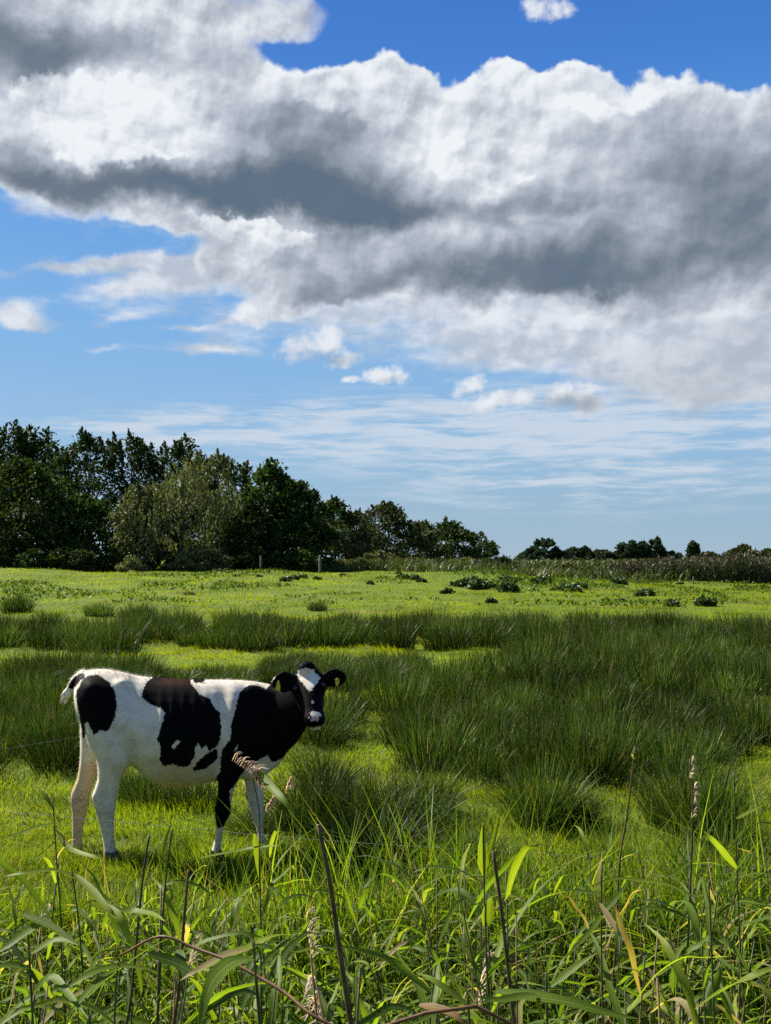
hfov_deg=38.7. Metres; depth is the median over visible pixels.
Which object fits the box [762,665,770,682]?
rush clump
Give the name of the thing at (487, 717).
rush clump
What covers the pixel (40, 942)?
reed stalk
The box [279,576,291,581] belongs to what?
weed clump
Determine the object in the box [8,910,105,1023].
reed stalk
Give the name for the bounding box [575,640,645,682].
rush clump
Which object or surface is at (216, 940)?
reed stalk
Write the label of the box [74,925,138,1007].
reed stalk
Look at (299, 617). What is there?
rush clump
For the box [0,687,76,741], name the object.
rush clump
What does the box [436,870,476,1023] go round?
reed stalk
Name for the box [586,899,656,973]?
reed stalk
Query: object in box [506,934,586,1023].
reed stalk
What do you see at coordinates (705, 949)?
reed stalk
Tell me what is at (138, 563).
bramble bush
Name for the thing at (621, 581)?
weed clump
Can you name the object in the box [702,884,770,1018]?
reed stalk
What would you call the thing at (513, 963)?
reed stalk
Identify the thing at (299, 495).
broadleaf tree
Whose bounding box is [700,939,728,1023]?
reed stalk
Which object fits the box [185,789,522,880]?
rush clump
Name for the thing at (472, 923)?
reed stalk
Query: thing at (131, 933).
reed stalk
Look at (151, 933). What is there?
reed stalk
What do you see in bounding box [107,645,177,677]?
rush clump
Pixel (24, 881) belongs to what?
reed stalk
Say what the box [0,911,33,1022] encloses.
reed stalk
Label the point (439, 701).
rush clump
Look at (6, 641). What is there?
rush clump
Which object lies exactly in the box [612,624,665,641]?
rush clump
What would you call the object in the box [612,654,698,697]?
rush clump
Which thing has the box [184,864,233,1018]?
reed stalk
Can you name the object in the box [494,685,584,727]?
rush clump
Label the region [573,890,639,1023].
reed stalk
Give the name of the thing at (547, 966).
reed stalk
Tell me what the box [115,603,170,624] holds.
rush clump
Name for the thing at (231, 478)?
broadleaf tree
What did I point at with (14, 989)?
reed stalk
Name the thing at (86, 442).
broadleaf tree
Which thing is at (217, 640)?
rush clump
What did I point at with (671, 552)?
broadleaf tree
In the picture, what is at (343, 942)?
reed stalk
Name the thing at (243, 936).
reed stalk
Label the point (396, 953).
reed stalk
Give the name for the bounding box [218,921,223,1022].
reed stalk
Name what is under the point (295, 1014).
reed stalk
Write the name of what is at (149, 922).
reed stalk
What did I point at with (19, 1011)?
reed stalk
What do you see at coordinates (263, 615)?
rush clump
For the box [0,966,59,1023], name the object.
reed stalk
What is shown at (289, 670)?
rush clump
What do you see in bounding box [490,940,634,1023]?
reed stalk
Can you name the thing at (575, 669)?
rush clump
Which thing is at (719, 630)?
rush clump
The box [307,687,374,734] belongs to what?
rush clump
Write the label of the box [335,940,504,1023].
reed stalk
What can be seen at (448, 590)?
weed clump
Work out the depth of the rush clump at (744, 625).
22.21 m
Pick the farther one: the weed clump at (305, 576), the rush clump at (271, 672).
the weed clump at (305, 576)
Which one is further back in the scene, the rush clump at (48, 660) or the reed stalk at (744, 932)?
the rush clump at (48, 660)
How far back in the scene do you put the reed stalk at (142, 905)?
4.44 m
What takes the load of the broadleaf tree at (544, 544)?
on the ground at (370, 607)
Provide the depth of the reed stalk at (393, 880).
4.72 m
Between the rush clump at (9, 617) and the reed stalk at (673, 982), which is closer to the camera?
the reed stalk at (673, 982)
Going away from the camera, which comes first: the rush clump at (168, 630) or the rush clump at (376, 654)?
the rush clump at (376, 654)
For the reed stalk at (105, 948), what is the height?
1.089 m
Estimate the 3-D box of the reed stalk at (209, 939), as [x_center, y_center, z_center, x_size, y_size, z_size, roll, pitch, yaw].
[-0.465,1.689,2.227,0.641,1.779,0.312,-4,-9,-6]
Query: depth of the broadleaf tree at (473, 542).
121.55 m
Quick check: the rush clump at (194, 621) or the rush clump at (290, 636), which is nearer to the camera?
the rush clump at (290, 636)
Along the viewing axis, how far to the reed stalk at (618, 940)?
2.48 m
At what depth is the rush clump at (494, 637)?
21.03 m
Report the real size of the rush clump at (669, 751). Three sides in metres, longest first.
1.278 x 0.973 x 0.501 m
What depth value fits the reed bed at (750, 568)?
60.14 m
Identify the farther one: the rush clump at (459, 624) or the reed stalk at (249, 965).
the rush clump at (459, 624)
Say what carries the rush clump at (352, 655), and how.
on the ground at (370, 607)
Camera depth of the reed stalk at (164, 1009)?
2.83 m
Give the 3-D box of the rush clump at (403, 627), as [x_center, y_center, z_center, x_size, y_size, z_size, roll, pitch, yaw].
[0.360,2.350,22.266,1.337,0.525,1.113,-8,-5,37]
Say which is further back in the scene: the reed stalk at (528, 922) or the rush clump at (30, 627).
the rush clump at (30, 627)
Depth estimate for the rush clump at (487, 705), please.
10.93 m
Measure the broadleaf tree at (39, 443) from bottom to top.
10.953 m
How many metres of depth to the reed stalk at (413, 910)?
4.24 m
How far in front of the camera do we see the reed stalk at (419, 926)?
4.19 m
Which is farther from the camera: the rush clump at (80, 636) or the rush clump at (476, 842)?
the rush clump at (80, 636)
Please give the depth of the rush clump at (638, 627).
21.70 m
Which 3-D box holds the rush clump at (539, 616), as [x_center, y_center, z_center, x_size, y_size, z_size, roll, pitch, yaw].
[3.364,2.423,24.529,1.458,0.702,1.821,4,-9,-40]
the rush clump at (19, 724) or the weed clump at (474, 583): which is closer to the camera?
the rush clump at (19, 724)
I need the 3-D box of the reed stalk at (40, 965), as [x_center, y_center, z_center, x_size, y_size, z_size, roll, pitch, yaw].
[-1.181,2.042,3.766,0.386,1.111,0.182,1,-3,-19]
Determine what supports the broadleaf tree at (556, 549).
on the ground at (370, 607)
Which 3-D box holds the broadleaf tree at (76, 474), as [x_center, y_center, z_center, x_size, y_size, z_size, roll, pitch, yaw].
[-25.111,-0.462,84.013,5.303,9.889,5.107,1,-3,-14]
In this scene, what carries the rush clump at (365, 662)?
on the ground at (370, 607)
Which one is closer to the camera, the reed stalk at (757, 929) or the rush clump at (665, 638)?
the reed stalk at (757, 929)
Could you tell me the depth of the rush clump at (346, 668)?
15.01 m
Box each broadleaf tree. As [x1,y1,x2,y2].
[0,419,46,549]
[0,424,79,545]
[0,435,42,540]
[0,453,110,566]
[0,499,24,562]
[16,490,132,568]
[32,426,140,555]
[36,444,87,538]
[93,428,171,553]
[106,482,172,570]
[125,440,204,565]
[142,432,208,560]
[163,448,240,558]
[203,459,252,541]
[214,457,322,561]
[214,498,284,568]
[255,478,347,570]
[309,494,386,560]
[336,500,443,559]
[357,522,385,553]
[391,519,455,559]
[415,515,500,559]
[460,539,489,558]
[482,540,499,560]
[514,548,540,560]
[528,537,566,560]
[550,545,563,561]
[560,546,583,561]
[577,545,593,559]
[584,549,615,561]
[610,549,630,560]
[613,539,648,559]
[637,540,654,559]
[643,535,669,560]
[659,550,683,560]
[688,551,725,559]
[725,543,763,559]
[757,548,770,558]
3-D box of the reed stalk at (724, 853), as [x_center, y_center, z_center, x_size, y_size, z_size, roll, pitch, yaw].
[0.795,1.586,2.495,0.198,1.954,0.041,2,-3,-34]
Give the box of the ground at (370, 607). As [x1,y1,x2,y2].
[0,559,770,1023]
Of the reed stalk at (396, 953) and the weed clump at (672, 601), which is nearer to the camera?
the reed stalk at (396, 953)
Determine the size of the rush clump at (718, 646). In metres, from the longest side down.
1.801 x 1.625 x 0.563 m
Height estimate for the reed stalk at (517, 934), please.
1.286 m
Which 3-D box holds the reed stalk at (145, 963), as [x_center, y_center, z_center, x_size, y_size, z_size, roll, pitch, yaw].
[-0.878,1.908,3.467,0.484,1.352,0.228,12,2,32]
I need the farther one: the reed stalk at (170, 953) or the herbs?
the herbs
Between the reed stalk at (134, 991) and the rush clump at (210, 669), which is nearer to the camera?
the reed stalk at (134, 991)
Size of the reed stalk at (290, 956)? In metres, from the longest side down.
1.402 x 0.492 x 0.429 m
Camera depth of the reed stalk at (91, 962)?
3.18 m
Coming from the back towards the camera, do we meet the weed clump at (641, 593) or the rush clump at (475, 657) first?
the weed clump at (641, 593)
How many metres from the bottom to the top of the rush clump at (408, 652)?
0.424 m
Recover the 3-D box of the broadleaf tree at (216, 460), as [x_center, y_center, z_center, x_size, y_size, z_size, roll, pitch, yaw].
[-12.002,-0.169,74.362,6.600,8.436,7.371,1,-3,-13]
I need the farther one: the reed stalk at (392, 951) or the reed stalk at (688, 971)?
the reed stalk at (688, 971)
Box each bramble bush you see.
[0,548,36,567]
[13,548,54,567]
[39,548,75,569]
[48,548,102,571]
[95,554,121,570]
[114,554,151,571]
[141,549,177,570]
[166,552,205,570]
[175,542,235,570]
[200,543,252,568]
[230,543,274,569]
[258,550,300,569]
[275,547,327,571]
[324,556,338,570]
[350,557,368,564]
[354,549,398,563]
[409,557,423,564]
[433,557,446,564]
[457,556,473,563]
[475,557,499,568]
[496,554,520,571]
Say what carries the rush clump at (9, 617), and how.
on the ground at (370, 607)
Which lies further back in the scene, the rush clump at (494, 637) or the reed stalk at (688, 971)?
the rush clump at (494, 637)
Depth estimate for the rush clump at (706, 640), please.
17.94 m
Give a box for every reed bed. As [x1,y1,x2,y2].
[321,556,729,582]
[609,548,770,583]
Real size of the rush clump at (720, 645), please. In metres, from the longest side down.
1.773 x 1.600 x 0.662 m
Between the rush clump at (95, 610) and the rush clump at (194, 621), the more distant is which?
the rush clump at (95, 610)
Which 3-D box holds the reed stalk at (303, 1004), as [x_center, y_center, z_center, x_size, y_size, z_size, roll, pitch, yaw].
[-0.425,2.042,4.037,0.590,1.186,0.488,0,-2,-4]
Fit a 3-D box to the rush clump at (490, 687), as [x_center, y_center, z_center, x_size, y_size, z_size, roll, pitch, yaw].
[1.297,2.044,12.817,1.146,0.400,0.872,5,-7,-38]
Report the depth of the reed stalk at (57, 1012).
2.72 m
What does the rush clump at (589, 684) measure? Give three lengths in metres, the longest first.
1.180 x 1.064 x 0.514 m
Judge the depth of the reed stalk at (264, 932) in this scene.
4.29 m
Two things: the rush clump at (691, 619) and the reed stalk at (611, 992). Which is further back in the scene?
the rush clump at (691, 619)
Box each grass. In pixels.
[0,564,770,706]
[0,740,770,1023]
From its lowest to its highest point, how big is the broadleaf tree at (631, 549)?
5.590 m
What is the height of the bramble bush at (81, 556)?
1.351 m
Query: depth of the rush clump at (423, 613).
24.34 m
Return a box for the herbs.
[0,566,770,607]
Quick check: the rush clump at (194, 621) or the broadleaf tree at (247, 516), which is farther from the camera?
the broadleaf tree at (247, 516)
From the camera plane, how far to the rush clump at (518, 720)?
10.46 m
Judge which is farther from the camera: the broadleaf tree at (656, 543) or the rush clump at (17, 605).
the broadleaf tree at (656, 543)
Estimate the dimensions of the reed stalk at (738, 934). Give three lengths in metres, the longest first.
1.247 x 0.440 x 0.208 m
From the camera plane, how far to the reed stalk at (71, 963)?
3.45 m
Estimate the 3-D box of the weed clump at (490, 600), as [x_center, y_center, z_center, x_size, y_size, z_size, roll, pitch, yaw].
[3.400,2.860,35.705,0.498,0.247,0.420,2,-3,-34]
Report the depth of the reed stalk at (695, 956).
3.89 m
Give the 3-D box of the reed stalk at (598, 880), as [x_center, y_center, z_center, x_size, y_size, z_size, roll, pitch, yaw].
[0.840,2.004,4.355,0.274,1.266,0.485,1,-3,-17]
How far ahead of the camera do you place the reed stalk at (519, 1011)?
2.25 m
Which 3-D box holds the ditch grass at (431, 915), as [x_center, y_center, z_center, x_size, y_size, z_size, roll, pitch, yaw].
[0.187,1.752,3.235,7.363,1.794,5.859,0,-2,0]
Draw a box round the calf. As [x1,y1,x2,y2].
[60,660,345,861]
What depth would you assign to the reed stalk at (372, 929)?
4.41 m
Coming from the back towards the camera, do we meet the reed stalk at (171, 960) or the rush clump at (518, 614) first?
the rush clump at (518, 614)
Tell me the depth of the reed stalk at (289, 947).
2.42 m
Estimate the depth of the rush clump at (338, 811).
6.70 m
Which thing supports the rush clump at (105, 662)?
on the ground at (370, 607)
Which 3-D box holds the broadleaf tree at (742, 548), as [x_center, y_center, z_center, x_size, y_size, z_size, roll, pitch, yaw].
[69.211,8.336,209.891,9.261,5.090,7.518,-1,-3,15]
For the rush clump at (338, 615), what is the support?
on the ground at (370, 607)
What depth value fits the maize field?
70.20 m
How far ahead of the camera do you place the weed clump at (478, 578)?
48.61 m
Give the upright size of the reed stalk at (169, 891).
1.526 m
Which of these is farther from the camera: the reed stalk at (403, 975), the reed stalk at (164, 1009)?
the reed stalk at (403, 975)
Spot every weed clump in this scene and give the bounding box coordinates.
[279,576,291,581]
[290,575,299,579]
[298,573,307,578]
[312,576,322,579]
[395,573,408,578]
[409,574,421,579]
[415,578,426,582]
[439,587,455,593]
[453,577,471,586]
[462,575,482,581]
[466,576,492,589]
[485,597,498,602]
[488,580,499,588]
[495,579,519,592]
[497,574,514,580]
[528,576,546,584]
[538,576,552,581]
[549,585,560,590]
[557,582,582,591]
[576,581,588,589]
[611,576,628,584]
[633,589,651,596]
[642,587,654,595]
[663,598,680,606]
[693,594,717,606]
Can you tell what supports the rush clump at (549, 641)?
on the ground at (370, 607)
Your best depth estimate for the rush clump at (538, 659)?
13.88 m
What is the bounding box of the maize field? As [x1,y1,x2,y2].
[333,556,770,573]
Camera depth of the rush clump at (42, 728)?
9.27 m
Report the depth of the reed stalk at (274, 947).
4.00 m
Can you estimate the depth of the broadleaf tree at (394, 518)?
100.91 m
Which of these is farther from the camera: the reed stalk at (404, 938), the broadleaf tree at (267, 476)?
the broadleaf tree at (267, 476)
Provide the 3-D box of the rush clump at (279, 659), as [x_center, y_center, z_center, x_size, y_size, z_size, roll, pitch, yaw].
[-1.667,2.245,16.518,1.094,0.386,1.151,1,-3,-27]
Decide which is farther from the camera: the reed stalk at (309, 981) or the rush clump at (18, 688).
the rush clump at (18, 688)
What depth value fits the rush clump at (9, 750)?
9.34 m
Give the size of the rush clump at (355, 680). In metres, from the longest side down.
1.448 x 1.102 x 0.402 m
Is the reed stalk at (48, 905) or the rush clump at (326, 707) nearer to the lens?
the reed stalk at (48, 905)
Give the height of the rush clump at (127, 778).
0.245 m
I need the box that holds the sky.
[0,0,770,558]
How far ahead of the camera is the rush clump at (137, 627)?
22.06 m
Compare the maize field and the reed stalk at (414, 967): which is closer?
the reed stalk at (414, 967)
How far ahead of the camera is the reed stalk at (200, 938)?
3.49 m
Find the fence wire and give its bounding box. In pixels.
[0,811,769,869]
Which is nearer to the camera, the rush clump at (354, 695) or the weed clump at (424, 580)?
the rush clump at (354, 695)
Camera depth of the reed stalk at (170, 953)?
3.32 m
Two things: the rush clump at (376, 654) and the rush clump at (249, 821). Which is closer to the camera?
the rush clump at (249, 821)
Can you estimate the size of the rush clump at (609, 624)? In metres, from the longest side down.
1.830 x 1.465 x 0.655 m
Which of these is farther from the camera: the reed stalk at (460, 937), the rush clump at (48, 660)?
the rush clump at (48, 660)
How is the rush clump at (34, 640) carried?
on the ground at (370, 607)
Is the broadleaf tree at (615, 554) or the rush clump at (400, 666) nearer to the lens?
the rush clump at (400, 666)
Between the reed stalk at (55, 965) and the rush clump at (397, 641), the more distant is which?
the rush clump at (397, 641)
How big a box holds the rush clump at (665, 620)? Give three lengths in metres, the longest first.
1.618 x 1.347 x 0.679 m
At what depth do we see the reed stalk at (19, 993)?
3.27 m
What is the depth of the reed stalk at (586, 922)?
3.59 m
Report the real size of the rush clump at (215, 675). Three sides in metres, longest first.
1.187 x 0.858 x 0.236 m
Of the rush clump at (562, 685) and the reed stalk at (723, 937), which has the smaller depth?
the reed stalk at (723, 937)
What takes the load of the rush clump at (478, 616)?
on the ground at (370, 607)
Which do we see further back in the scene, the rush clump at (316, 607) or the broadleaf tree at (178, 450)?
the broadleaf tree at (178, 450)
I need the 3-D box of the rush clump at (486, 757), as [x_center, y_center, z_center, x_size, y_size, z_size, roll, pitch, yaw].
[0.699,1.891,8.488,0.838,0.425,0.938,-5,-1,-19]
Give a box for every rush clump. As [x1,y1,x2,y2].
[0,592,41,612]
[0,611,29,627]
[0,614,14,635]
[0,617,58,640]
[0,618,31,648]
[0,644,52,670]
[0,650,64,690]
[0,665,44,693]
[0,668,66,697]
[0,671,52,707]
[0,680,26,721]
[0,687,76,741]
[0,692,73,741]
[0,707,32,763]
[0,739,18,770]
[1,657,29,675]
[2,700,79,750]
[3,617,46,632]
[3,701,79,760]
[4,666,79,717]
[4,710,79,774]
[6,672,74,729]
[16,661,73,696]
[18,621,73,649]
[18,652,73,680]
[20,608,67,623]
[24,612,64,627]
[29,640,83,666]
[33,644,124,673]
[37,663,74,683]
[40,615,97,635]
[46,617,110,641]
[51,653,103,676]
[55,655,112,681]
[58,625,110,652]
[61,633,122,668]
[71,620,144,644]
[77,613,112,626]
[79,653,132,671]
[80,599,119,616]
[83,656,124,669]
[85,622,156,654]
[90,611,161,642]
[91,617,124,630]
[91,769,164,800]
[93,768,236,810]
[98,642,161,666]
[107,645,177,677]
[110,658,166,675]
[113,611,155,626]
[114,598,167,619]
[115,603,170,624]
[116,660,163,676]
[125,654,180,671]
[134,610,177,635]
[136,781,238,811]
[144,617,189,641]
[151,664,197,677]
[154,664,224,679]
[157,604,204,623]
[162,609,207,625]
[167,622,221,646]
[170,611,206,632]
[182,659,232,675]
[183,591,195,594]
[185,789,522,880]
[191,613,240,635]
[191,665,229,679]
[192,622,241,649]
[194,669,236,679]
[199,747,441,836]
[203,609,259,626]
[204,796,301,837]
[208,661,259,675]
[210,601,259,621]
[215,668,259,681]
[216,668,259,679]
[218,611,283,635]
[227,620,287,651]
[228,612,295,637]
[240,753,485,838]
[241,606,284,625]
[243,662,292,683]
[244,659,297,672]
[246,649,295,668]
[251,616,313,646]
[256,661,291,683]
[257,611,301,628]
[257,656,302,670]
[259,651,295,663]
[270,658,320,679]
[271,759,506,838]
[273,737,384,792]
[274,646,318,659]
[277,613,318,637]
[280,611,317,629]
[280,654,311,666]
[283,646,329,662]
[294,612,357,648]
[294,661,329,672]
[298,707,365,747]
[301,654,346,670]
[305,599,328,610]
[305,648,368,671]
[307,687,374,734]
[309,606,367,633]
[316,660,359,689]
[317,611,364,622]
[318,612,376,635]
[320,658,371,678]
[324,681,377,713]
[324,686,391,725]
[325,650,355,662]
[327,612,388,645]
[331,665,383,693]
[332,651,367,668]
[344,656,403,688]
[344,755,539,823]
[345,655,385,670]
[345,661,475,714]
[355,651,400,667]
[355,687,457,750]
[357,610,394,634]
[357,647,398,662]
[360,698,514,774]
[363,656,417,681]
[364,620,422,649]
[366,607,403,622]
[369,823,550,872]
[370,658,413,674]
[373,617,418,640]
[379,674,433,705]
[380,696,443,732]
[383,653,425,674]
[386,608,439,636]
[386,645,443,669]
[394,605,449,628]
[394,648,440,663]
[400,652,477,692]
[407,605,455,624]
[408,638,508,692]
[408,689,467,719]
[414,620,489,651]
[415,666,480,704]
[419,619,460,640]
[421,663,510,712]
[423,612,494,643]
[428,734,512,784]
[430,709,550,759]
[437,612,471,631]
[438,689,526,728]
[438,693,532,744]
[443,738,647,834]
[446,649,500,663]
[456,607,509,630]
[457,644,560,693]
[457,698,594,781]
[460,615,518,647]
[474,643,521,659]
[476,671,514,699]
[478,631,572,663]
[480,617,514,641]
[481,677,545,709]
[482,652,544,676]
[485,610,519,627]
[485,656,579,697]
[488,677,558,722]
[494,613,539,639]
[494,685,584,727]
[495,603,541,623]
[497,641,579,692]
[499,619,592,662]
[500,708,556,740]
[508,612,574,643]
[509,662,587,710]
[510,611,569,632]
[514,606,558,624]
[520,621,605,654]
[526,706,620,751]
[527,700,682,786]
[527,765,628,827]
[532,652,575,668]
[533,695,625,735]
[542,694,673,771]
[543,647,617,689]
[550,616,594,641]
[553,632,615,664]
[558,603,616,631]
[560,675,620,716]
[563,658,629,698]
[566,618,620,642]
[567,687,653,726]
[569,610,615,627]
[572,630,664,669]
[572,632,625,651]
[573,669,639,696]
[574,616,611,632]
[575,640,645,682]
[579,613,636,640]
[579,670,649,710]
[587,711,674,757]
[594,797,770,933]
[597,624,653,646]
[597,739,767,834]
[603,707,685,742]
[605,609,635,623]
[606,641,686,682]
[611,608,651,626]
[611,630,656,650]
[612,613,659,634]
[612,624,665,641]
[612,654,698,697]
[613,683,678,710]
[613,726,770,849]
[622,684,702,724]
[622,696,715,736]
[624,618,668,636]
[624,640,704,678]
[625,718,743,779]
[635,629,709,668]
[636,606,694,631]
[636,624,692,641]
[637,609,676,620]
[645,672,721,718]
[649,632,713,663]
[650,617,717,642]
[651,621,743,652]
[653,717,753,767]
[657,611,720,629]
[658,657,723,693]
[661,709,768,760]
[662,619,716,635]
[666,679,763,717]
[680,610,715,626]
[680,648,754,684]
[682,634,758,663]
[682,654,746,677]
[683,634,723,645]
[687,621,744,642]
[687,691,752,725]
[688,663,768,700]
[690,638,749,651]
[690,639,754,665]
[692,687,770,747]
[696,685,770,736]
[697,647,770,669]
[698,619,739,635]
[701,631,734,645]
[703,608,761,628]
[716,612,764,629]
[719,623,770,655]
[719,629,764,645]
[719,642,768,658]
[723,615,770,636]
[729,614,770,640]
[729,653,770,695]
[737,648,770,686]
[738,643,770,662]
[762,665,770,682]
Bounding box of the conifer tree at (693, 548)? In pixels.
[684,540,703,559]
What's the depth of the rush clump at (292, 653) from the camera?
17.30 m
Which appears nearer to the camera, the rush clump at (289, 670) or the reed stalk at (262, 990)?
the reed stalk at (262, 990)
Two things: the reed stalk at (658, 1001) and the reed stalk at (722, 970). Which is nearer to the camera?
the reed stalk at (658, 1001)
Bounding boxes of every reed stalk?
[0,783,103,1023]
[0,845,28,1015]
[0,856,79,1023]
[0,873,52,981]
[0,876,54,1023]
[0,886,48,976]
[0,893,26,1023]
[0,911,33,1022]
[0,913,87,1023]
[0,917,24,975]
[0,930,17,1016]
[0,931,130,1020]
[0,943,90,1023]
[0,944,89,955]
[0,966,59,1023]
[0,970,85,1002]
[0,979,107,1023]
[0,984,86,1022]
[0,999,68,1023]
[0,1005,127,1023]
[1,907,114,1023]
[1,908,118,1023]
[2,880,67,1023]
[3,839,73,1016]
[3,933,180,1023]
[5,929,86,1020]
[7,868,165,1023]
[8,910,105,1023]
[8,949,19,1023]
[12,996,132,1023]
[15,911,85,1021]
[16,915,89,1023]
[19,906,48,1015]
[23,913,102,1023]
[23,917,150,1023]
[24,902,146,1023]
[30,939,82,1020]
[30,994,35,1023]
[39,866,155,1021]
[42,980,48,1023]
[45,938,144,1023]
[53,912,78,998]
[56,909,124,1023]
[63,917,202,1023]
[68,878,149,1020]
[68,903,161,1023]
[69,952,198,1023]
[72,904,163,1017]
[74,903,201,1018]
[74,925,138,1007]
[75,875,217,1023]
[76,858,195,1022]
[76,885,175,1022]
[79,903,124,1023]
[80,930,185,1021]
[80,939,237,1023]
[81,916,114,1015]
[82,917,162,1023]
[85,899,157,1023]
[93,879,297,1023]
[94,894,244,1023]
[117,892,195,1017]
[120,935,513,1023]
[122,905,212,1021]
[123,903,222,1020]
[124,901,171,1018]
[125,823,172,1021]
[125,836,149,1023]
[128,869,162,1021]
[131,880,306,1023]
[139,933,246,1023]
[140,906,175,1010]
[141,962,192,1021]
[144,1001,199,1023]
[148,883,286,1023]
[150,930,264,1023]
[150,941,195,1023]
[153,939,178,980]
[156,887,261,1023]
[158,887,272,1023]
[160,922,215,1023]
[161,949,274,1023]
[164,890,237,1023]
[168,890,200,1023]
[172,870,189,1023]
[173,971,188,1023]
[180,934,290,1023]
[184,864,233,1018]
[187,947,281,1023]
[188,888,320,1023]
[188,891,267,1023]
[189,894,281,1023]
[191,865,320,1023]
[197,940,295,1023]
[200,752,294,1023]
[205,919,247,1022]
[213,917,307,1023]
[216,910,298,1018]
[218,830,345,1020]
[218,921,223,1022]
[222,912,334,1023]
[223,903,331,1020]
[231,892,287,1022]
[234,919,293,1023]
[235,879,328,1023]
[235,926,291,1023]
[238,915,244,1022]
[243,957,268,1023]
[249,896,411,1023]
[250,897,348,1023]
[261,895,309,1021]
[268,873,421,1023]
[269,903,299,1010]
[269,924,346,1022]
[284,889,426,1018]
[285,906,389,1023]
[289,918,431,1023]
[289,947,409,1021]
[292,927,349,1013]
[295,976,344,1023]
[300,973,339,1023]
[306,944,397,1017]
[308,882,428,1023]
[308,919,415,1023]
[310,954,490,1023]
[315,981,417,1021]
[317,824,352,1023]
[317,906,427,1023]
[329,896,484,1020]
[331,920,405,1023]
[334,918,387,1016]
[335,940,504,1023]
[337,899,435,1007]
[338,844,455,1023]
[338,856,427,1001]
[338,874,522,1023]
[341,873,415,1017]
[345,970,368,1023]
[348,907,433,1020]
[353,967,361,1023]
[358,797,506,1023]
[360,957,440,1023]
[369,893,549,1023]
[374,845,425,999]
[377,891,457,1023]
[379,930,440,1012]
[380,898,473,1011]
[384,922,477,1023]
[385,966,504,1020]
[389,924,438,1016]
[391,925,440,1018]
[393,909,469,1011]
[396,918,482,1023]
[397,945,462,1023]
[398,921,511,1023]
[401,864,513,1023]
[403,874,572,1023]
[410,858,451,1023]
[412,810,499,1023]
[412,1012,493,1023]
[417,972,470,1023]
[419,887,565,1023]
[425,936,511,1016]
[427,896,550,1011]
[428,843,539,1023]
[429,869,516,1002]
[430,909,471,1023]
[431,915,503,1015]
[435,891,603,1023]
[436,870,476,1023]
[436,881,578,1020]
[437,934,509,1021]
[440,884,484,1015]
[446,952,579,1023]
[448,909,569,1020]
[455,974,483,1023]
[463,926,483,1023]
[467,912,559,1021]
[472,954,638,1023]
[478,935,558,1023]
[482,935,569,1022]
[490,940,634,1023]
[492,851,515,1023]
[492,855,567,1010]
[496,1002,581,1023]
[498,944,585,1023]
[505,844,591,1021]
[505,952,575,1022]
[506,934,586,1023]
[514,871,541,1005]
[515,916,529,1023]
[520,919,657,1023]
[521,928,532,1021]
[522,847,584,1023]
[523,853,572,950]
[526,948,538,1019]
[527,825,646,1023]
[529,908,598,1018]
[540,906,652,1023]
[550,882,628,1023]
[555,922,598,1023]
[559,835,756,1023]
[561,875,627,974]
[562,896,650,1023]
[564,861,627,1023]
[570,850,651,1023]
[570,956,616,1023]
[572,847,685,957]
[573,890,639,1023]
[581,873,735,1023]
[584,923,726,1023]
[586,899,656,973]
[586,930,694,1023]
[592,908,724,1019]
[593,931,616,1023]
[594,945,691,1023]
[595,893,690,1023]
[595,945,727,1023]
[599,898,645,1023]
[603,880,697,1023]
[604,978,660,1023]
[610,746,636,1023]
[613,935,713,1023]
[614,915,700,1023]
[617,931,670,1023]
[619,911,749,1011]
[619,917,723,1015]
[620,829,722,1023]
[621,895,751,1023]
[623,862,649,1016]
[633,882,752,1023]
[636,926,679,1023]
[637,880,770,1023]
[637,896,770,1017]
[643,862,732,1023]
[644,923,699,1023]
[655,973,740,1023]
[657,849,766,1023]
[657,875,707,1020]
[660,756,701,1023]
[666,900,747,1023]
[668,941,708,1023]
[685,924,770,1023]
[685,937,770,1023]
[691,914,770,1022]
[694,914,770,1023]
[695,969,729,1023]
[697,861,770,1022]
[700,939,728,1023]
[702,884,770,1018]
[704,772,762,1023]
[704,858,758,1020]
[704,907,770,986]
[704,949,739,1023]
[707,872,770,1023]
[712,868,770,1021]
[712,900,770,1023]
[714,846,760,1014]
[715,915,765,1023]
[716,897,770,1011]
[720,843,770,991]
[722,906,770,1000]
[724,866,770,1002]
[730,906,770,1023]
[735,822,770,983]
[738,848,770,1023]
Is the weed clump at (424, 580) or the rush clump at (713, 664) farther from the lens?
the weed clump at (424, 580)
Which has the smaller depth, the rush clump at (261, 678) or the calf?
the calf
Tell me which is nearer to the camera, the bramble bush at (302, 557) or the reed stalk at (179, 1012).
the reed stalk at (179, 1012)
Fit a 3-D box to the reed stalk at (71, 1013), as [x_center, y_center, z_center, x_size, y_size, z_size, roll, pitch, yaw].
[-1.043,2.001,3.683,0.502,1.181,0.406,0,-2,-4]
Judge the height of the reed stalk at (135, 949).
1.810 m
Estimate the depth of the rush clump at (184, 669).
15.06 m
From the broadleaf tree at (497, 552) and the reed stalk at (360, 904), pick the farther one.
the broadleaf tree at (497, 552)
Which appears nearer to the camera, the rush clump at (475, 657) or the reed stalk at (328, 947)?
the reed stalk at (328, 947)
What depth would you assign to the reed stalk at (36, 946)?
3.10 m
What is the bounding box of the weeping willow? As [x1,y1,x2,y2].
[120,462,250,562]
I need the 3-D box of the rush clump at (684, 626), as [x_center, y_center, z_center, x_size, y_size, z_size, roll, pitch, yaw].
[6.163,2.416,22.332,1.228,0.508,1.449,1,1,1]
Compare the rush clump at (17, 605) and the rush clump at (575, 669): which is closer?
the rush clump at (575, 669)
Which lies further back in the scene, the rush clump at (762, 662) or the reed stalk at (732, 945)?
the rush clump at (762, 662)

